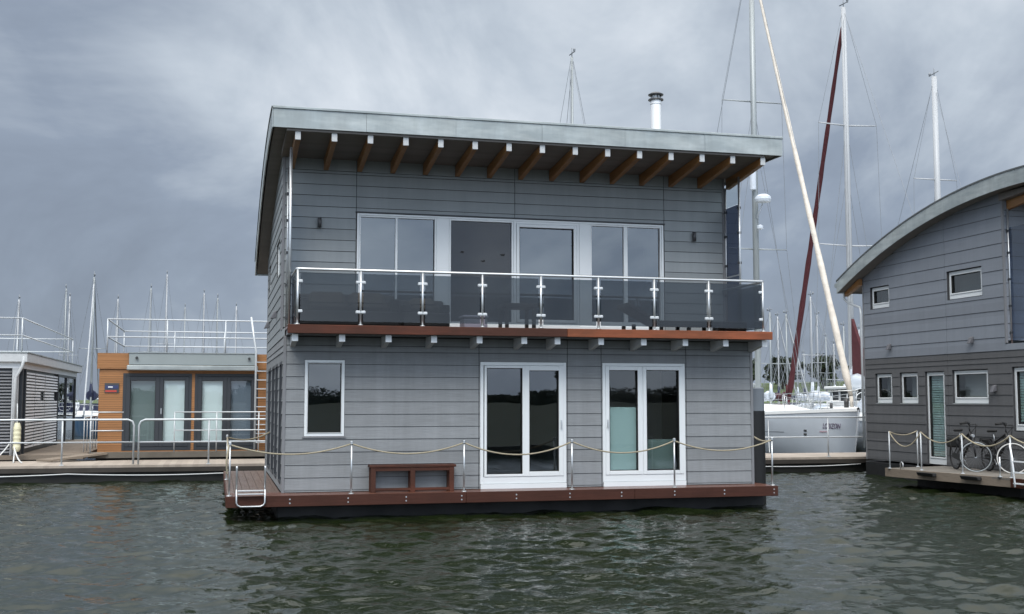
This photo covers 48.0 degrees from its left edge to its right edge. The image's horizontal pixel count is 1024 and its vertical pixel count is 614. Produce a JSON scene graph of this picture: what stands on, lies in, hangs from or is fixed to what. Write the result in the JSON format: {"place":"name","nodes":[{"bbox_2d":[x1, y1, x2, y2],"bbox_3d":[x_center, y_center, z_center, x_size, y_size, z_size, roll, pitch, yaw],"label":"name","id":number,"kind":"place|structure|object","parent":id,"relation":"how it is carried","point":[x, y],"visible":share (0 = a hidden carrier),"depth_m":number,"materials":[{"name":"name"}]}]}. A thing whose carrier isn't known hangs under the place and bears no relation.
{"place":"outdoors","nodes":[
{"label":"outdoors","id":0,"kind":"place"},
{"bbox_2d":[76,381,843,403],"bbox_3d":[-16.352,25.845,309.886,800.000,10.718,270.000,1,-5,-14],"label":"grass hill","id":1,"kind":"structure","parent":0,"point":[775,386],"depth_m":231.81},
{"bbox_2d":[753,358,754,377],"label":"tree","id":2,"kind":"object","parent":1,"relation":"on","point":[753,368],"visible":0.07,"depth_m":234.13,"materials":[{"name":"green plant"}]},
{"bbox_2d":[762,364,776,383],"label":"tree","id":3,"kind":"object","parent":1,"relation":"on","point":[766,368],"visible":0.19,"depth_m":246.87,"materials":[{"name":"green plant"}]},
{"bbox_2d":[771,355,790,388],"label":"tree","id":4,"kind":"object","parent":1,"relation":"on","point":[775,360],"visible":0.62,"depth_m":232.03,"materials":[{"name":"green plant"}]},
{"bbox_2d":[795,361,805,379],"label":"tree","id":5,"kind":"object","parent":1,"relation":"on","point":[802,367],"visible":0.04,"depth_m":249.77,"materials":[{"name":"green plant"}]},
{"bbox_2d":[806,361,832,382],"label":"tree","id":6,"kind":"object","parent":1,"relation":"on","point":[809,366],"visible":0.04,"depth_m":247.90,"materials":[{"name":"green plant"}]},
{"bbox_2d":[813,356,837,388],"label":"tree","id":7,"kind":"object","parent":1,"relation":"on","point":[823,370],"visible":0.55,"depth_m":231.54,"materials":[{"name":"green plant"}]},
{"bbox_2d":[813,353,839,380],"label":"tree","id":8,"kind":"object","parent":1,"relation":"on","point":[836,363],"visible":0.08,"depth_m":237.88,"materials":[{"name":"green plant"}]},
{"bbox_2d":[460,316,486,326],"bbox_3d":[-0.708,0.313,21.158,0.480,0.300,0.440,1,-5,-14],"label":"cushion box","id":9,"kind":"object","parent":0,"point":[471,325],"visible":0.08,"depth_m":20.97,"materials":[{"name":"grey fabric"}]},
{"bbox_2d":[0,435,1023,613],"bbox_3d":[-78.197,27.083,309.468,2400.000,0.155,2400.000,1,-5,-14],"label":"water","id":10,"kind":"structure","parent":0,"point":[844,542],"depth_m":14.92,"materials":[{"name":"black liquid"}]},
{"bbox_2d":[7,296,27,350],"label":"sailing boat","id":11,"kind":"object","parent":10,"relation":"on","point":[18,315],"visible":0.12,"depth_m":76.69,"materials":[{"name":"grey metal"}]},
{"bbox_2d":[0,317,98,460],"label":"houseboat","id":12,"kind":"object","parent":10,"relation":"on","point":[35,386],"visible":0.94,"depth_m":33.27,"materials":[{"name":"grey wood"}]},
{"bbox_2d":[54,374,75,444],"bbox_3d":[-15.514,3.541,40.013,0.080,2.300,4.870,1,-5,-14],"label":"window","id":13,"kind":"structure","parent":12,"relation":"in","point":[65,397],"depth_m":39.78,"materials":[{"name":"grey"}]},
{"bbox_2d":[53,284,79,413],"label":"sailing boat","id":14,"kind":"object","parent":10,"relation":"on","point":[65,316],"visible":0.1,"depth_m":88.68,"materials":[{"name":"grey metal"}]},
{"bbox_2d":[58,294,82,410],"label":"sailing boat","id":15,"kind":"object","parent":10,"relation":"on","point":[68,326],"visible":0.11,"depth_m":94.43,"materials":[{"name":"grey"}]},
{"bbox_2d":[75,271,105,435],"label":"sailing boat","id":16,"kind":"object","parent":10,"relation":"on","point":[85,408],"visible":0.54,"depth_m":68.03,"materials":[{"name":"blue paint"}]},
{"bbox_2d":[97,296,126,402],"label":"sailing boat","id":17,"kind":"object","parent":10,"relation":"on","point":[116,330],"visible":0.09,"depth_m":81.99,"materials":[{"name":"grey"}]},
{"bbox_2d":[139,285,159,351],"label":"sailing boat","id":18,"kind":"object","parent":10,"relation":"on","point":[149,333],"visible":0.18,"depth_m":86.33,"materials":[{"name":"grey metal"}]},
{"bbox_2d":[154,270,175,352],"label":"sailing boat","id":19,"kind":"object","parent":10,"relation":"on","point":[166,282],"visible":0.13,"depth_m":91.54,"materials":[{"name":"grey metal"}]},
{"bbox_2d":[88,317,266,459],"bbox_3d":[-8.588,2.837,34.596,7.100,4.710,6.750,1,-5,-14],"label":"houseboat","id":20,"kind":"object","parent":10,"relation":"on","point":[136,387],"visible":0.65,"depth_m":31.53,"materials":[{"name":"orange timber cladding"},{"name":"glass"},{"name":"galvanised steel"}]},
{"bbox_2d":[121,373,191,450],"bbox_3d":[-9.684,2.859,31.399,1.800,2.090,0.180,1,-5,-14],"label":"glass door","id":21,"kind":"structure","parent":20,"relation":"in","point":[145,395],"depth_m":31.41,"materials":[{"name":"grey glass"}]},
{"bbox_2d":[193,374,257,449],"bbox_3d":[-7.916,2.897,31.868,1.700,2.090,0.142,1,-5,-14],"label":"glass door","id":22,"kind":"structure","parent":20,"relation":"in","point":[213,392],"depth_m":31.85,"materials":[{"name":"grey glass"}]},
{"bbox_2d":[176,304,191,352],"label":"sailing boat","id":23,"kind":"object","parent":10,"relation":"on","point":[184,313],"visible":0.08,"depth_m":100.46,"materials":[{"name":"grey metal"}]},
{"bbox_2d":[193,289,212,352],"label":"sailing boat","id":24,"kind":"object","parent":10,"relation":"on","point":[203,300],"visible":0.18,"depth_m":89.33,"materials":[{"name":"grey metal"}]},
{"bbox_2d":[207,294,226,352],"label":"sailing boat","id":25,"kind":"object","parent":10,"relation":"on","point":[216,325],"visible":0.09,"depth_m":85.62,"materials":[{"name":"grey metal"}]},
{"bbox_2d":[227,302,243,352],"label":"sailing boat","id":26,"kind":"object","parent":10,"relation":"on","point":[235,329],"visible":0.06,"depth_m":95.78,"materials":[{"name":"grey metal"}]},
{"bbox_2d":[0,416,880,483],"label":"pontoon","id":27,"kind":"object","parent":10,"relation":"on","point":[61,471],"visible":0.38,"depth_m":28.70,"materials":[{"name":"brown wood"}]},
{"bbox_2d":[0,441,22,462],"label":"mooring lines","id":28,"kind":"object","parent":27,"relation":"on","point":[14,453],"visible":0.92,"depth_m":29.80,"materials":[{"name":"grey fabric"}]},
{"bbox_2d":[13,403,20,451],"bbox_3d":[-12.975,3.161,30.191,0.191,1.253,0.260,1,-5,-14],"label":"fender","id":29,"kind":"object","parent":27,"relation":"hanging from","point":[17,432],"visible":0.95,"depth_m":30.08,"materials":[{"name":"beige plastic"}]},
{"bbox_2d":[36,452,106,461],"bbox_3d":[-11.470,3.911,30.017,1.699,0.190,0.402,4,-6,-41],"label":"gangway","id":30,"kind":"object","parent":27,"relation":"on","point":[52,459],"visible":1,"depth_m":29.90,"materials":[{"name":"brown wood"}]},
{"bbox_2d":[223,92,782,517],"bbox_3d":[-0.782,-0.230,24.576,10.289,9.105,8.657,1,-5,-14],"label":"houseboat","id":31,"kind":"object","parent":10,"relation":"on","point":[579,246],"visible":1,"depth_m":21.37,"materials":[{"name":"grey wood"}]},
{"bbox_2d":[267,368,270,468],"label":"side window","id":32,"kind":"structure","parent":31,"relation":"in","point":[269,370],"depth_m":25.49,"materials":[{"name":"grey glass"}]},
{"bbox_2d":[270,366,274,473],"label":"side window","id":33,"kind":"structure","parent":31,"relation":"in","point":[273,368],"depth_m":23.75,"materials":[{"name":"grey glass"}]},
{"bbox_2d":[274,364,278,477],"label":"side window","id":34,"kind":"structure","parent":31,"relation":"in","point":[276,366],"depth_m":22.40,"materials":[{"name":"grey glass"}]},
{"bbox_2d":[278,244,279,274],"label":"side window","id":35,"kind":"structure","parent":31,"relation":"in","point":[279,244],"depth_m":23.23,"materials":[{"name":"white glass"}]},
{"bbox_2d":[278,361,282,483],"bbox_3d":[-4.114,2.065,20.661,0.116,2.160,0.700,1,-5,-14],"label":"side window","id":36,"kind":"structure","parent":31,"relation":"in","point":[281,365],"depth_m":20.90,"materials":[{"name":"grey glass"}]},
{"bbox_2d":[304,360,344,435],"bbox_3d":[-3.281,1.592,20.117,0.690,1.325,0.117,1,-5,-14],"label":"window","id":37,"kind":"structure","parent":31,"relation":"in","point":[342,375],"depth_m":20.09,"materials":[{"name":"white plastic"}]},
{"bbox_2d":[298,293,398,325],"bbox_3d":[-2.908,0.060,20.356,1.730,0.674,0.800,1,-5,-14],"label":"sofa","id":38,"kind":"object","parent":31,"relation":"on","point":[349,323],"visible":0.04,"depth_m":19.96,"materials":[{"name":"wicker"}]},
{"bbox_2d":[358,215,435,297],"bbox_3d":[-2.171,-0.698,21.789,1.471,2.030,0.096,1,-5,-14],"label":"window","id":39,"kind":"structure","parent":31,"relation":"in","point":[385,242],"depth_m":21.82,"materials":[{"name":"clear glass"}]},
{"bbox_2d":[368,463,455,492],"bbox_3d":[-1.753,2.996,20.181,1.520,0.465,0.290,1,-5,-14],"label":"bench","id":40,"kind":"object","parent":31,"relation":"on","point":[411,469],"visible":1,"depth_m":20.07,"materials":[{"name":"red wood"}]},
{"bbox_2d":[399,298,449,326],"bbox_3d":[-1.601,0.129,20.711,0.840,0.594,0.750,1,-5,-14],"label":"armchair","id":41,"kind":"object","parent":31,"relation":"on","point":[428,324],"visible":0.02,"depth_m":20.36,"materials":[{"name":"wicker"}]},
{"bbox_2d":[449,219,512,324],"bbox_3d":[-0.599,-0.670,22.188,1.270,2.027,0.100,1,-5,-14],"label":"door","id":42,"kind":"structure","parent":31,"relation":"in","point":[473,246],"depth_m":22.26,"materials":[{"name":"grey glass"}]},
{"bbox_2d":[480,362,566,483],"bbox_3d":[0.206,2.103,20.950,1.620,2.190,0.155,1,-5,-14],"label":"glass door","id":43,"kind":"structure","parent":31,"relation":"in","point":[559,475],"depth_m":20.93,"materials":[{"name":"white plastic"}]},
{"bbox_2d":[513,221,578,325],"bbox_3d":[0.668,-0.644,22.503,1.330,2.027,0.114,1,-5,-14],"label":"door","id":44,"kind":"structure","parent":31,"relation":"in","point":[538,247],"depth_m":22.53,"materials":[{"name":"white glass"}]},
{"bbox_2d":[590,224,661,327],"bbox_3d":[2.262,-0.607,22.918,1.501,2.030,0.096,1,-5,-14],"label":"window","id":45,"kind":"structure","parent":31,"relation":"in","point":[615,250],"depth_m":22.94,"materials":[{"name":"clear glass"}]},
{"bbox_2d":[602,363,685,481],"bbox_3d":[2.443,2.158,21.627,1.640,2.190,0.365,1,-5,-14],"label":"glass door","id":46,"kind":"structure","parent":31,"relation":"in","point":[624,428],"depth_m":21.49,"materials":[{"name":"white plastic"}]},
{"bbox_2d":[560,48,584,123],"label":"sailing boat","id":47,"kind":"object","parent":10,"relation":"on","point":[571,84],"visible":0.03,"depth_m":42.93,"materials":[{"name":"grey metal"}]},
{"bbox_2d":[753,387,765,503],"bbox_3d":[4.755,3.209,22.655,0.470,3.240,0.470,1,-5,-14],"label":"mooring pile","id":48,"kind":"object","parent":10,"relation":"in","point":[759,433],"visible":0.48,"depth_m":22.51,"materials":[{"name":"black metal"}]},
{"bbox_2d":[753,306,800,405],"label":"sailing boat","id":49,"kind":"object","parent":10,"relation":"on","point":[767,395],"visible":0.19,"depth_m":68.15,"materials":[{"name":"grey"}]},
{"bbox_2d":[761,312,801,404],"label":"sailing boat","id":50,"kind":"object","parent":10,"relation":"on","point":[778,391],"visible":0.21,"depth_m":82.51,"materials":[{"name":"grey"}]},
{"bbox_2d":[763,311,810,407],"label":"sailing boat","id":51,"kind":"object","parent":10,"relation":"on","point":[779,395],"visible":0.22,"depth_m":75.00,"materials":[{"name":"grey"}]},
{"bbox_2d":[717,0,860,452],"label":"sailing boat","id":52,"kind":"object","parent":10,"relation":"on","point":[785,427],"visible":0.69,"depth_m":39.00,"materials":[{"name":"grey plastic"}]},
{"bbox_2d":[783,351,815,405],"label":"sailing boat","id":53,"kind":"object","parent":10,"relation":"on","point":[793,397],"visible":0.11,"depth_m":99.60,"materials":[{"name":"grey"}]},
{"bbox_2d":[783,346,826,408],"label":"sailing boat","id":54,"kind":"object","parent":10,"relation":"on","point":[802,388],"visible":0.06,"depth_m":90.38,"materials":[{"name":"grey"}]},
{"bbox_2d":[796,291,841,409],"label":"sailing boat","id":55,"kind":"object","parent":10,"relation":"on","point":[811,396],"visible":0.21,"depth_m":66.58,"materials":[{"name":"grey"}]},
{"bbox_2d":[795,311,842,405],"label":"sailing boat","id":56,"kind":"object","parent":10,"relation":"on","point":[817,360],"visible":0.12,"depth_m":86.66,"materials":[{"name":"grey"}]},
{"bbox_2d":[800,335,839,404],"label":"sailing boat","id":57,"kind":"object","parent":10,"relation":"on","point":[826,366],"visible":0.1,"depth_m":105.66,"materials":[{"name":"grey"}]},
{"bbox_2d":[802,321,847,407],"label":"sailing boat","id":58,"kind":"object","parent":10,"relation":"on","point":[844,346],"visible":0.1,"depth_m":75.07,"materials":[{"name":"grey"}]},
{"bbox_2d":[809,339,843,408],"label":"sailing boat","id":59,"kind":"object","parent":10,"relation":"on","point":[834,379],"visible":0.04,"depth_m":78.10,"materials":[{"name":"grey"}]},
{"bbox_2d":[824,386,864,406],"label":"motor boat","id":60,"kind":"object","parent":10,"relation":"on","point":[839,393],"visible":0.17,"depth_m":60.63,"materials":[{"name":"grey"}]},
{"bbox_2d":[782,0,912,451],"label":"sailing boat","id":61,"kind":"object","parent":10,"relation":"on","point":[854,345],"visible":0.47,"depth_m":44.52,"materials":[{"name":"grey metal"}]},
{"bbox_2d":[826,68,960,406],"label":"sailing boat","id":62,"kind":"object","parent":10,"relation":"on","point":[937,180],"visible":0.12,"depth_m":47.24,"materials":[{"name":"grey metal"}]},
{"bbox_2d":[834,165,1023,497],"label":"houseboat","id":63,"kind":"object","parent":10,"relation":"on","point":[938,284],"visible":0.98,"depth_m":27.73,"materials":[{"name":"painted wood cladding boards"},{"name":"zinc"},{"name":"glass"}]},
{"bbox_2d":[872,286,888,308],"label":"side window","id":64,"kind":"structure","parent":63,"relation":"in","point":[876,305],"depth_m":30.93,"materials":[{"name":"white plastic"}]},
{"bbox_2d":[876,374,892,403],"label":"side window","id":65,"kind":"structure","parent":63,"relation":"in","point":[881,400],"depth_m":30.78,"materials":[{"name":"white plastic"}]},
{"bbox_2d":[900,373,918,403],"bbox_3d":[10.311,2.087,29.441,0.370,0.788,0.860,1,-5,-14],"label":"side window","id":66,"kind":"structure","parent":63,"relation":"in","point":[914,399],"depth_m":29.67,"materials":[{"name":"white plastic"}]},
{"bbox_2d":[927,372,946,464],"bbox_3d":[10.606,2.735,28.320,0.327,2.260,0.770,1,-5,-14],"label":"side door","id":67,"kind":"structure","parent":63,"relation":"in","point":[934,459],"depth_m":28.44,"materials":[{"name":"white glass"}]},
{"bbox_2d":[949,267,981,299],"bbox_3d":[10.816,-0.556,27.325,0.102,0.660,1.290,1,-5,-14],"label":"side window","id":68,"kind":"structure","parent":63,"relation":"in","point":[973,293],"depth_m":27.43,"materials":[{"name":"white plastic"}]},
{"bbox_2d":[946,422,991,471],"bbox_3d":[10.360,3.159,26.160,0.674,1.111,1.469,-1,-5,7],"label":"bicycle","id":69,"kind":"object","parent":63,"relation":"on","point":[956,443],"visible":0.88,"depth_m":25.92,"materials":[{"name":"black metal"}]},
{"bbox_2d":[953,370,988,403],"bbox_3d":[10.923,1.889,27.056,0.370,0.798,1.400,1,-5,-14],"label":"side window","id":70,"kind":"structure","parent":63,"relation":"in","point":[976,381],"depth_m":27.25,"materials":[{"name":"white plastic"}]},
{"bbox_2d":[979,422,1023,473],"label":"bicycle","id":71,"kind":"object","parent":63,"relation":"on","point":[996,455],"visible":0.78,"depth_m":25.38,"materials":[{"name":"black metal"}]},
{"bbox_2d":[1014,367,1023,430],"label":"side window","id":72,"kind":"structure","parent":63,"relation":"in","point":[1017,371],"depth_m":25.45,"materials":[{"name":"white plastic"}]},
{"bbox_2d":[0,0,1023,399],"label":"sky","id":73,"kind":"structure","parent":0,"point":[133,133],"materials":[{"name":"grey"}]},
{"bbox_2d":[498,324,535,327],"bbox_3d":[0.107,0.212,21.272,0.630,0.520,0.600,1,-5,-14],"label":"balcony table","id":74,"kind":"object","parent":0,"point":[507,326],"depth_m":21.04,"materials":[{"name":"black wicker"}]},
{"bbox_2d":[622,319,717,330],"bbox_3d":[2.986,0.238,21.878,1.870,0.565,0.650,1,-5,-14],"label":"sun lounger","id":75,"kind":"object","parent":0,"point":[662,328],"visible":0.14,"depth_m":21.77,"materials":[{"name":"black wicker"}]},
{"bbox_2d":[713,328,746,330],"bbox_3d":[4.192,0.420,22.173,0.480,0.250,0.550,1,-5,-14],"label":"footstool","id":76,"kind":"object","parent":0,"point":[732,329],"visible":0.22,"depth_m":21.94,"materials":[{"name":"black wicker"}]}
]}

